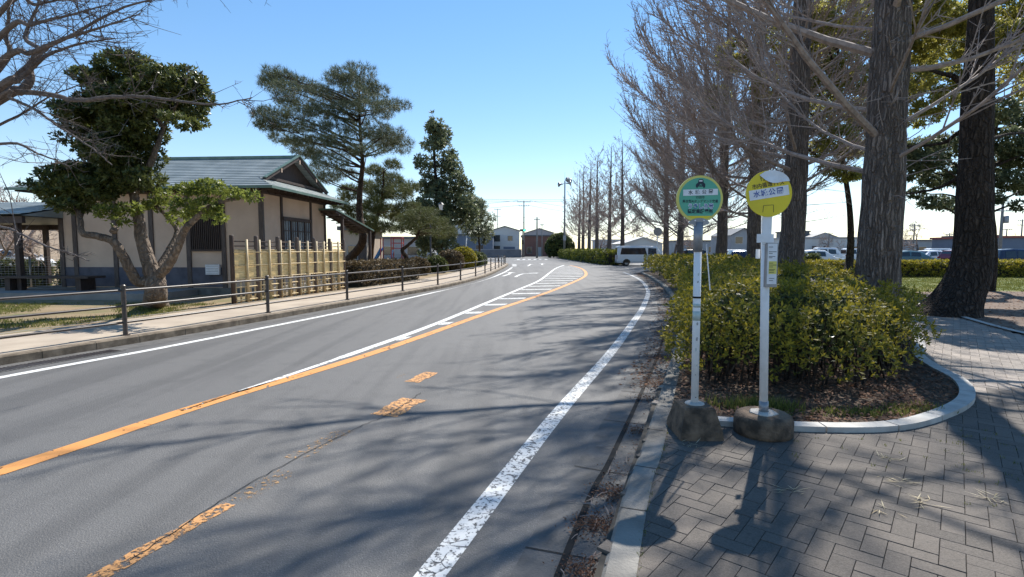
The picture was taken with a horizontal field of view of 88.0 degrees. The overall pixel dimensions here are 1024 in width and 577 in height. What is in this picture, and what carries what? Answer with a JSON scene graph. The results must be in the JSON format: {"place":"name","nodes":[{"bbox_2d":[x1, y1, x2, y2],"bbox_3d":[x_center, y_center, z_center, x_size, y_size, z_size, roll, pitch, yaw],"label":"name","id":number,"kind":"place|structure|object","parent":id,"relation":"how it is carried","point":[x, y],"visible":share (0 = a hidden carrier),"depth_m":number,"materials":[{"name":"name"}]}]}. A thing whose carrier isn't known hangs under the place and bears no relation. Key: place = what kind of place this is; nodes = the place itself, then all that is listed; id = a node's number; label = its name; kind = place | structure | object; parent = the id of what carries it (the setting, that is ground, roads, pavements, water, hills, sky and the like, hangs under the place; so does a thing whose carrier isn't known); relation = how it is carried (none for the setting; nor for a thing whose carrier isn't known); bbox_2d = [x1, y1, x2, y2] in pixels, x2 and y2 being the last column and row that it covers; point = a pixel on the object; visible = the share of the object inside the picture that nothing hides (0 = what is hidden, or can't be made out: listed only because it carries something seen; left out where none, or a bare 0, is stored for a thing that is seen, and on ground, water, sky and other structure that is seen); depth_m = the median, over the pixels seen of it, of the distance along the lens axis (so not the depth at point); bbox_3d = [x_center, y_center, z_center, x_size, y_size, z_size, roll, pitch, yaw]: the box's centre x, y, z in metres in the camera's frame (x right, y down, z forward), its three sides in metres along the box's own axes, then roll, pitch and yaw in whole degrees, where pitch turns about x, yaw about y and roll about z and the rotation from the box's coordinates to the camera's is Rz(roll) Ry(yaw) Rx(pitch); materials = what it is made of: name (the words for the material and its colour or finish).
{"place":"outdoors","nodes":[
{"label":"outdoors","id":0,"kind":"place"},
{"bbox_2d":[0,267,471,334],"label":"garden ground","id":1,"kind":"structure","parent":0,"point":[221,301],"depth_m":14.29,"materials":[{"name":"soil"}]},
{"bbox_2d":[0,181,29,201],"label":"bare tree","id":2,"kind":"object","parent":1,"relation":"on","point":[3,198],"visible":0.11,"depth_m":46.88,"materials":[{"name":"plant"}]},
{"bbox_2d":[0,215,53,263],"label":"bare tree","id":3,"kind":"object","parent":1,"relation":"on","point":[6,250],"visible":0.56,"depth_m":22.35,"materials":[{"name":"brown wood"}]},
{"bbox_2d":[0,256,56,286],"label":"clipped hedge","id":4,"kind":"object","parent":1,"relation":"on","point":[38,282],"visible":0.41,"depth_m":21.92,"materials":[{"name":"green plant"}]},
{"bbox_2d":[0,194,58,265],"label":"bare tree","id":5,"kind":"object","parent":1,"relation":"on","point":[11,237],"visible":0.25,"depth_m":35.69,"materials":[{"name":"brown wood"}]},
{"bbox_2d":[0,230,59,260],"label":"red roof house","id":6,"kind":"structure","parent":1,"relation":"on","point":[55,255],"depth_m":45.87,"materials":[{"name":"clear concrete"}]},
{"bbox_2d":[0,257,61,286],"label":"wire fence","id":7,"kind":"object","parent":1,"relation":"on","point":[29,266],"visible":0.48,"depth_m":20.89,"materials":[{"name":"grey metal"}]},
{"bbox_2d":[0,275,105,290],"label":"bench","id":8,"kind":"object","parent":1,"relation":"on","point":[85,282],"visible":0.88,"depth_m":17.17,"materials":[{"name":"wood"}]},
{"bbox_2d":[0,301,218,328],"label":"grass","id":9,"kind":"structure","parent":1,"relation":"on","point":[28,306],"depth_m":12.90,"materials":[{"name":"plant"}]},
{"bbox_2d":[14,45,264,308],"bbox_3d":[-8.664,-2.449,12.833,6.033,6.600,3.186,0,4,0],"label":"evergreen tree","id":10,"kind":"object","parent":1,"relation":"on","point":[104,181],"visible":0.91,"depth_m":12.14,"materials":[{"name":"green plant"}]},
{"bbox_2d":[0,0,295,260],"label":"cherry tree","id":11,"kind":"object","parent":1,"relation":"on","point":[39,55],"visible":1,"depth_m":8.33,"materials":[{"name":"brown plant"}]},
{"bbox_2d":[0,155,373,299],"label":"tea house","id":12,"kind":"structure","parent":1,"relation":"on","point":[291,206],"depth_m":18.32,"materials":[{"name":"paint"}]},
{"bbox_2d":[189,213,221,250],"bbox_3d":[-10.423,-1.993,18.020,1.136,1.450,0.062,0,4,4],"label":"lattice window","id":13,"kind":"structure","parent":12,"relation":"in","point":[205,236],"depth_m":18.03,"materials":[{"name":"wood"}]},
{"bbox_2d":[283,216,311,250],"bbox_3d":[-8.210,-1.830,20.362,0.085,1.720,2.300,0,4,4],"label":"window","id":14,"kind":"structure","parent":12,"relation":"in","point":[292,227],"depth_m":20.28,"materials":[{"name":"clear glass"}]},
{"bbox_2d":[229,235,345,304],"bbox_3d":[-7.106,-0.678,17.594,0.158,2.030,6.053,1,4,12],"label":"bamboo fence","id":15,"kind":"object","parent":1,"relation":"on","point":[258,263],"visible":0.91,"depth_m":16.85,"materials":[{"name":"wood"}]},
{"bbox_2d":[248,60,417,273],"bbox_3d":[-9.607,-5.848,27.618,9.395,11.439,7.557,3,5,32],"label":"pine tree","id":16,"kind":"object","parent":1,"relation":"on","point":[280,82],"visible":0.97,"depth_m":26.55,"materials":[{"name":"green plant"}]},
{"bbox_2d":[337,226,382,266],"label":"park pavilion","id":17,"kind":"structure","parent":1,"relation":"on","point":[351,242],"depth_m":40.87,"materials":[{"name":"grey tile"}]},
{"bbox_2d":[330,156,419,258],"bbox_3d":[-9.962,-4.362,34.756,5.447,7.373,11.254,-3,5,-34],"label":"pine tree","id":18,"kind":"object","parent":1,"relation":"on","point":[389,190],"visible":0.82,"depth_m":31.51,"materials":[{"name":"plant"}]},
{"bbox_2d":[341,256,420,286],"bbox_3d":[-5.839,-0.800,24.321,1.460,1.358,6.009,1,4,14],"label":"clipped hedge","id":19,"kind":"object","parent":1,"relation":"on","point":[373,264],"visible":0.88,"depth_m":23.02,"materials":[{"name":"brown plant"}]},
{"bbox_2d":[374,237,403,258],"bbox_3d":[-8.587,-2.286,35.929,2.435,2.326,0.761,0,4,0],"label":"playground slide","id":20,"kind":"object","parent":1,"relation":"on","point":[380,250],"visible":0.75,"depth_m":35.61,"materials":[{"name":"blue plastic"}]},
{"bbox_2d":[411,256,430,275],"bbox_3d":[-5.612,-1.344,31.495,1.668,1.256,1.651,0,4,0],"label":"round shrub","id":21,"kind":"object","parent":1,"relation":"on","point":[424,262],"visible":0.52,"depth_m":31.11,"materials":[{"name":"brown plant"}]},
{"bbox_2d":[390,201,459,262],"bbox_3d":[-4.602,-2.474,27.825,3.879,4.581,3.093,0,4,0],"label":"garden pine","id":22,"kind":"object","parent":1,"relation":"on","point":[426,213],"visible":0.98,"depth_m":27.39,"materials":[{"name":"green plant"}]},
{"bbox_2d":[426,255,448,272],"bbox_3d":[-4.940,-1.573,34.496,1.738,1.298,1.748,0,4,0],"label":"round shrub","id":23,"kind":"object","parent":1,"relation":"on","point":[434,260],"visible":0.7,"depth_m":34.01,"materials":[{"name":"green plant"}]},
{"bbox_2d":[406,110,481,257],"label":"magnolia tree","id":24,"kind":"object","parent":1,"relation":"on","point":[437,191],"visible":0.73,"depth_m":44.70,"materials":[{"name":"green plant"}]},
{"bbox_2d":[438,249,464,270],"bbox_3d":[-4.327,-1.995,37.467,2.192,1.679,2.180,0,4,0],"label":"round shrub","id":25,"kind":"object","parent":1,"relation":"on","point":[450,256],"visible":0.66,"depth_m":36.81,"materials":[{"name":"brown plant"}]},
{"bbox_2d":[454,246,477,268],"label":"round shrub","id":26,"kind":"object","parent":1,"relation":"on","point":[468,253],"visible":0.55,"depth_m":40.79,"materials":[{"name":"yellow plant"}]},
{"bbox_2d":[0,262,505,353],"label":"sidewalk","id":27,"kind":"structure","parent":0,"point":[19,344],"depth_m":11.70,"materials":[{"name":"concrete"}]},
{"bbox_2d":[0,269,464,333],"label":"sidewalk edging","id":28,"kind":"object","parent":27,"relation":"on","point":[201,308],"visible":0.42,"depth_m":13.05,"materials":[{"name":"concrete"}]},
{"bbox_2d":[0,255,505,338],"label":"railing","id":29,"kind":"object","parent":27,"relation":"on","point":[123,306],"visible":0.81,"depth_m":10.74,"materials":[{"name":"metal"}]},
{"bbox_2d":[462,196,496,251],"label":"olive tree","id":30,"kind":"object","parent":27,"relation":"on","point":[484,225],"visible":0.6,"depth_m":54.15,"materials":[{"name":"green plant"}]},
{"bbox_2d":[382,237,436,258],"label":"storage shed","id":31,"kind":"structure","parent":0,"point":[410,250],"depth_m":69.76,"materials":[{"name":"grey metal"}]},
{"bbox_2d":[0,255,1023,576],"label":"road","id":32,"kind":"structure","parent":0,"point":[382,495],"depth_m":4.71,"materials":[{"name":"asphalt"}]},
{"bbox_2d":[87,503,234,576],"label":"road marking","id":33,"kind":"object","parent":32,"relation":"on","point":[198,518],"visible":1,"depth_m":2.96,"materials":[{"name":"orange paint"}]},
{"bbox_2d":[0,262,507,364],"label":"kerb","id":34,"kind":"structure","parent":32,"relation":"on","point":[26,355],"depth_m":10.24,"materials":[{"name":"concrete"}]},
{"bbox_2d":[0,264,511,367],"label":"gutter","id":35,"kind":"object","parent":32,"relation":"on","point":[135,345],"visible":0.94,"depth_m":11.31,"materials":[{"name":"concrete"}]},
{"bbox_2d":[0,349,125,372],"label":"drain grating","id":36,"kind":"object","parent":35,"relation":"on","point":[43,362],"visible":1,"depth_m":7.84,"materials":[{"name":"metal"}]},
{"bbox_2d":[0,267,512,377],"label":"road marking","id":37,"kind":"object","parent":32,"relation":"on","point":[37,370],"visible":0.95,"depth_m":9.33,"materials":[{"name":"white paint"}]},
{"bbox_2d":[131,392,420,558],"bbox_3d":[-1.560,1.316,4.462,0.126,0.001,3.430,1,4,18],"label":"road crack","id":38,"kind":"object","parent":32,"relation":"on","point":[253,480],"visible":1,"depth_m":3.67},
{"bbox_2d":[0,265,586,474],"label":"road marking","id":39,"kind":"object","parent":32,"relation":"on","point":[17,465],"visible":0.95,"depth_m":5.49,"materials":[{"name":"orange paint"}]},
{"bbox_2d":[183,265,562,410],"bbox_3d":[1.420,-0.583,30.123,0.955,0.001,50.485,1,4,10],"label":"road marking","id":40,"kind":"object","parent":32,"relation":"on","point":[390,340],"visible":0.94,"depth_m":9.58,"materials":[{"name":"white paint"}]},
{"bbox_2d":[371,398,425,416],"bbox_3d":[-1.181,1.238,5.557,0.326,0.001,0.624,1,4,19],"label":"road marking","id":41,"kind":"object","parent":32,"relation":"on","point":[413,402],"visible":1,"depth_m":5.56,"materials":[{"name":"orange paint"}]},
{"bbox_2d":[407,372,436,381],"bbox_3d":[-1.160,1.142,6.853,0.222,0.001,0.550,1,4,18],"label":"road marking","id":42,"kind":"object","parent":32,"relation":"on","point":[420,376],"visible":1,"depth_m":6.87,"materials":[{"name":"orange paint"}]},
{"bbox_2d":[454,234,494,248],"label":"workshop","id":43,"kind":"structure","parent":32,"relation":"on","point":[461,239],"depth_m":112.59,"materials":[{"name":"grey tile"}]},
{"bbox_2d":[472,249,521,256],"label":"block wall","id":44,"kind":"structure","parent":32,"relation":"on","point":[509,252],"depth_m":105.76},
{"bbox_2d":[490,226,519,248],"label":"gabled house","id":45,"kind":"structure","parent":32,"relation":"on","point":[505,237],"depth_m":119.46,"materials":[{"name":"paint"}]},
{"bbox_2d":[413,272,649,576],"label":"road marking","id":46,"kind":"object","parent":32,"relation":"on","point":[462,534],"visible":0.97,"depth_m":3.73,"materials":[{"name":"white paint"}]},
{"bbox_2d":[544,232,574,257],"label":"round shrub","id":47,"kind":"object","parent":32,"relation":"on","point":[553,246],"visible":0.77,"depth_m":101.86,"materials":[{"name":"green plant"}]},
{"bbox_2d":[558,177,571,248],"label":"loudspeaker mast","id":48,"kind":"object","parent":32,"relation":"on","point":[568,180],"visible":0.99,"depth_m":93.95,"materials":[{"name":"grey metal"}]},
{"bbox_2d":[558,172,594,248],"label":"ginkgo tree","id":49,"kind":"object","parent":32,"relation":"on","point":[578,239],"visible":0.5,"depth_m":104.30,"materials":[{"name":"brown plant"}]},
{"bbox_2d":[560,161,602,248],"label":"ginkgo tree","id":50,"kind":"object","parent":32,"relation":"on","point":[582,240],"visible":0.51,"depth_m":95.90,"materials":[{"name":"brown plant"}]},
{"bbox_2d":[569,152,608,248],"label":"ginkgo tree","id":51,"kind":"object","parent":32,"relation":"on","point":[589,231],"visible":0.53,"depth_m":88.08,"materials":[{"name":"brown plant"}]},
{"bbox_2d":[557,248,621,264],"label":"roadside hedge","id":52,"kind":"object","parent":32,"relation":"on","point":[602,256],"visible":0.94,"depth_m":63.05,"materials":[{"name":"plant"}]},
{"bbox_2d":[510,273,675,576],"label":"gutter","id":53,"kind":"object","parent":32,"relation":"on","point":[548,535],"visible":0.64,"depth_m":3.77,"materials":[{"name":"concrete"}]},
{"bbox_2d":[561,445,627,575],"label":"fallen twigs","id":54,"kind":"object","parent":53,"relation":"on","point":[593,505],"visible":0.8,"depth_m":3.41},
{"bbox_2d":[526,297,672,560],"bbox_3d":[1.395,1.210,5.880,0.791,0.001,27.753,1,4,17],"label":"gutter joint","id":55,"kind":"object","parent":53,"relation":"on","point":[589,468],"visible":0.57,"depth_m":2.91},
{"bbox_2d":[553,331,664,576],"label":"gutter slot","id":56,"kind":"object","parent":53,"relation":"on","point":[569,545],"visible":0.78,"depth_m":3.69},
{"bbox_2d":[543,272,675,576],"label":"leaf litter","id":57,"kind":"object","parent":53,"relation":"on","point":[575,564],"visible":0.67,"depth_m":3.60,"materials":[{"name":"plant"}]},
{"bbox_2d":[571,145,619,248],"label":"ginkgo tree","id":58,"kind":"object","parent":32,"relation":"on","point":[596,237],"visible":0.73,"depth_m":80.14,"materials":[{"name":"brown plant"}]},
{"bbox_2d":[582,136,636,248],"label":"ginkgo tree","id":59,"kind":"object","parent":32,"relation":"on","point":[609,235],"visible":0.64,"depth_m":72.38,"materials":[{"name":"brown plant"}]},
{"bbox_2d":[599,129,650,245],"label":"ginkgo tree","id":60,"kind":"object","parent":32,"relation":"on","point":[622,236],"visible":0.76,"depth_m":64.25,"materials":[{"name":"brown plant"}]},
{"bbox_2d":[612,237,662,252],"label":"white annex","id":61,"kind":"object","parent":32,"relation":"on","point":[640,241],"visible":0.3,"depth_m":83.72,"materials":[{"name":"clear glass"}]},
{"bbox_2d":[615,246,663,265],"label":"van","id":62,"kind":"object","parent":32,"relation":"on","point":[626,255],"visible":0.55,"depth_m":52.59,"materials":[{"name":"white paint"}]},
{"bbox_2d":[601,271,685,576],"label":"kerb","id":63,"kind":"structure","parent":32,"relation":"on","point":[622,557],"depth_m":3.36,"materials":[{"name":"concrete"}]},
{"bbox_2d":[609,79,732,257],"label":"ginkgo tree","id":64,"kind":"object","parent":32,"relation":"on","point":[666,236],"visible":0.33,"depth_m":56.27,"materials":[{"name":"brown plant"}]},
{"bbox_2d":[673,223,692,252],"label":"bare tree","id":65,"kind":"object","parent":32,"relation":"on","point":[688,244],"visible":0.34,"depth_m":87.69,"materials":[{"name":"brown wood"}]},
{"bbox_2d":[620,57,745,254],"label":"ginkgo tree","id":66,"kind":"object","parent":32,"relation":"on","point":[680,231],"visible":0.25,"depth_m":48.47,"materials":[{"name":"brown plant"}]},
{"bbox_2d":[637,6,774,254],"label":"ginkgo tree","id":67,"kind":"object","parent":32,"relation":"on","point":[674,199],"visible":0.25,"depth_m":40.52,"materials":[{"name":"brown plant"}]},
{"bbox_2d":[709,228,746,253],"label":"tile roof house","id":68,"kind":"structure","parent":32,"relation":"on","point":[737,238],"depth_m":87.73,"materials":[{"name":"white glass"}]},
{"bbox_2d":[805,252,821,262],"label":"hedge block","id":69,"kind":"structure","parent":32,"relation":"on","point":[812,256],"depth_m":39.49,"materials":[{"name":"green plant"}]},
{"bbox_2d":[805,250,843,259],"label":"parked car","id":70,"kind":"object","parent":32,"relation":"on","point":[825,254],"visible":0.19,"depth_m":48.86,"materials":[{"name":"white paint"}]},
{"bbox_2d":[813,248,845,258],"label":"parked van","id":71,"kind":"object","parent":32,"relation":"on","point":[834,251],"visible":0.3,"depth_m":65.03,"materials":[{"name":"white paint"}]},
{"bbox_2d":[903,220,927,250],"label":"bare tree","id":72,"kind":"object","parent":32,"relation":"on","point":[910,243],"visible":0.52,"depth_m":88.16,"materials":[{"name":"brown wood"}]},
{"bbox_2d":[902,251,939,263],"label":"parked car","id":73,"kind":"object","parent":32,"relation":"on","point":[911,255],"visible":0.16,"depth_m":48.81,"materials":[{"name":"teal paint"}]},
{"bbox_2d":[920,250,941,257],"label":"parked car","id":74,"kind":"object","parent":32,"relation":"on","point":[935,253],"visible":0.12,"depth_m":52.89,"materials":[{"name":"white paint"}]},
{"bbox_2d":[930,236,1023,248],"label":"shop","id":75,"kind":"structure","parent":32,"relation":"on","point":[1012,242],"depth_m":77.77,"materials":[{"name":"grey glass"}]},
{"bbox_2d":[998,201,1010,248],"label":"utility pole","id":76,"kind":"object","parent":32,"relation":"on","point":[1004,219],"visible":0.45,"depth_m":61.51,"materials":[{"name":"concrete"}]},
{"bbox_2d":[998,249,1023,263],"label":"parked car","id":77,"kind":"object","parent":32,"relation":"on","point":[1009,254],"visible":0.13,"depth_m":41.01,"materials":[{"name":"blue paint"}]},
{"bbox_2d":[0,0,1023,249],"label":"sky","id":78,"kind":"structure","parent":0,"point":[524,89],"materials":[{"name":"blue"}]},
{"bbox_2d":[521,235,552,255],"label":"brick building","id":79,"kind":"structure","parent":0,"point":[530,245],"depth_m":121.59,"materials":[{"name":"brown brick"}]},
{"bbox_2d":[525,228,553,234],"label":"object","id":80,"kind":"structure","parent":0,"point":[541,232],"depth_m":139.29,"materials":[{"name":"grey tile"}]},
{"bbox_2d":[669,240,710,254],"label":"hall","id":81,"kind":"structure","parent":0,"point":[672,245],"depth_m":119.66,"materials":[{"name":"grey tile"}]},
{"bbox_2d":[594,278,1016,576],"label":"footpath","id":82,"kind":"structure","parent":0,"point":[600,567],"depth_m":3.31,"materials":[{"name":"concrete"}]},
{"bbox_2d":[643,270,958,421],"bbox_3d":[8.622,-0.088,21.606,6.140,0.001,36.125,1,4,13],"label":"planting bed","id":83,"kind":"object","parent":82,"relation":"on","point":[795,385],"visible":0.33,"depth_m":5.76,"materials":[{"name":"soil"}]},
{"bbox_2d":[638,1,817,254],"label":"ginkgo tree","id":84,"kind":"object","parent":83,"relation":"on","point":[722,232],"visible":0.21,"depth_m":32.25,"materials":[{"name":"brown plant"}]},
{"bbox_2d":[601,0,914,259],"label":"ginkgo tree","id":85,"kind":"object","parent":83,"relation":"on","point":[753,225],"visible":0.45,"depth_m":23.90,"materials":[{"name":"brown plant"}]},
{"bbox_2d":[606,0,940,278],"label":"ginkgo tree","id":86,"kind":"object","parent":83,"relation":"on","point":[794,213],"visible":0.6,"depth_m":17.09,"materials":[{"name":"brown plant"}]},
{"bbox_2d":[641,252,945,391],"bbox_3d":[8.151,-0.776,21.926,5.447,1.419,35.113,1,4,13],"label":"evergreen hedge","id":87,"kind":"object","parent":83,"relation":"on","point":[836,309],"visible":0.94,"depth_m":6.17,"materials":[{"name":"green plant"}]},
{"bbox_2d":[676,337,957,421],"bbox_3d":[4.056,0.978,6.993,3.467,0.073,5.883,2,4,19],"label":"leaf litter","id":88,"kind":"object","parent":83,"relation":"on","point":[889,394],"visible":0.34,"depth_m":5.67,"materials":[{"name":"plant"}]},
{"bbox_2d":[645,0,1023,329],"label":"ginkgo tree","id":89,"kind":"object","parent":83,"relation":"on","point":[883,124],"visible":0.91,"depth_m":9.60,"materials":[{"name":"brown plant"}]},
{"bbox_2d":[597,385,1023,576],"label":"footpath pavers","id":90,"kind":"object","parent":82,"relation":"on","point":[724,508],"visible":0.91,"depth_m":3.19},
{"bbox_2d":[666,175,723,440],"bbox_3d":[1.514,0.148,4.353,0.372,2.120,0.400,0,4,0],"label":"bus stop sign","id":91,"kind":"object","parent":90,"relation":"on","point":[699,200],"visible":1,"depth_m":4.28,"materials":[{"name":"metal"}]},
{"bbox_2d":[733,170,793,441],"bbox_3d":[2.096,0.130,4.351,0.460,2.155,0.460,0,4,0],"label":"bus stop sign","id":92,"kind":"object","parent":90,"relation":"on","point":[768,194],"visible":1,"depth_m":4.26,"materials":[{"name":"metal"}]},
{"bbox_2d":[635,392,1023,576],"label":"grass","id":93,"kind":"structure","parent":90,"relation":"on","point":[752,401],"depth_m":4.94,"materials":[{"name":"plant"}]},
{"bbox_2d":[681,439,1005,517],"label":"straw litter","id":94,"kind":"object","parent":90,"relation":"on","point":[891,481],"visible":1,"depth_m":3.33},
{"bbox_2d":[651,306,1023,417],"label":"footpath pavers","id":95,"kind":"object","parent":82,"relation":"on","point":[998,353],"visible":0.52,"depth_m":7.87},
{"bbox_2d":[718,326,975,432],"bbox_3d":[6.258,0.863,9.209,2.251,0.118,13.064,3,5,38],"label":"bed edging","id":96,"kind":"object","parent":82,"relation":"on","point":[963,401],"visible":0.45,"depth_m":4.63,"materials":[{"name":"concrete"}]},
{"bbox_2d":[774,237,856,252],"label":"long white building","id":97,"kind":"structure","parent":0,"point":[811,243],"depth_m":111.59,"materials":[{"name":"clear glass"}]},
{"bbox_2d":[903,240,931,250],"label":"warehouse","id":98,"kind":"structure","parent":0,"point":[924,244],"depth_m":119.58,"materials":[{"name":"grey metal"}]},
{"bbox_2d":[832,276,1023,291],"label":"grass","id":99,"kind":"structure","parent":0,"point":[925,279],"depth_m":23.94,"materials":[{"name":"plant"}]},
{"bbox_2d":[902,277,1023,333],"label":"lawn","id":100,"kind":"structure","parent":0,"point":[940,280],"depth_m":23.11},
{"bbox_2d":[702,0,873,276],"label":"camphor tree","id":101,"kind":"object","parent":100,"relation":"on","point":[847,177],"visible":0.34,"depth_m":24.11,"materials":[{"name":"green plant"}]},
{"bbox_2d":[805,258,1023,276],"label":"clipped hedge","id":102,"kind":"object","parent":100,"relation":"on","point":[914,267],"visible":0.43,"depth_m":29.02,"materials":[{"name":"green plant"}]},
{"bbox_2d":[902,291,1023,332],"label":"lawn dirt","id":103,"kind":"structure","parent":100,"relation":"on","point":[993,315],"depth_m":13.28,"materials":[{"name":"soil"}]},
{"bbox_2d":[906,0,1023,317],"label":"camphor tree","id":104,"kind":"object","parent":100,"relation":"on","point":[961,289],"visible":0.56,"depth_m":12.17,"materials":[{"name":"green plant"}]},
{"bbox_2d":[906,96,1023,290],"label":"oak tree","id":105,"kind":"object","parent":100,"relation":"on","point":[1008,155],"visible":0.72,"depth_m":18.84,"materials":[{"name":"green plant"}]},
{"bbox_2d":[919,303,1023,332],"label":"path edging","id":106,"kind":"object","parent":100,"relation":"on","point":[993,324],"visible":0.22,"depth_m":10.52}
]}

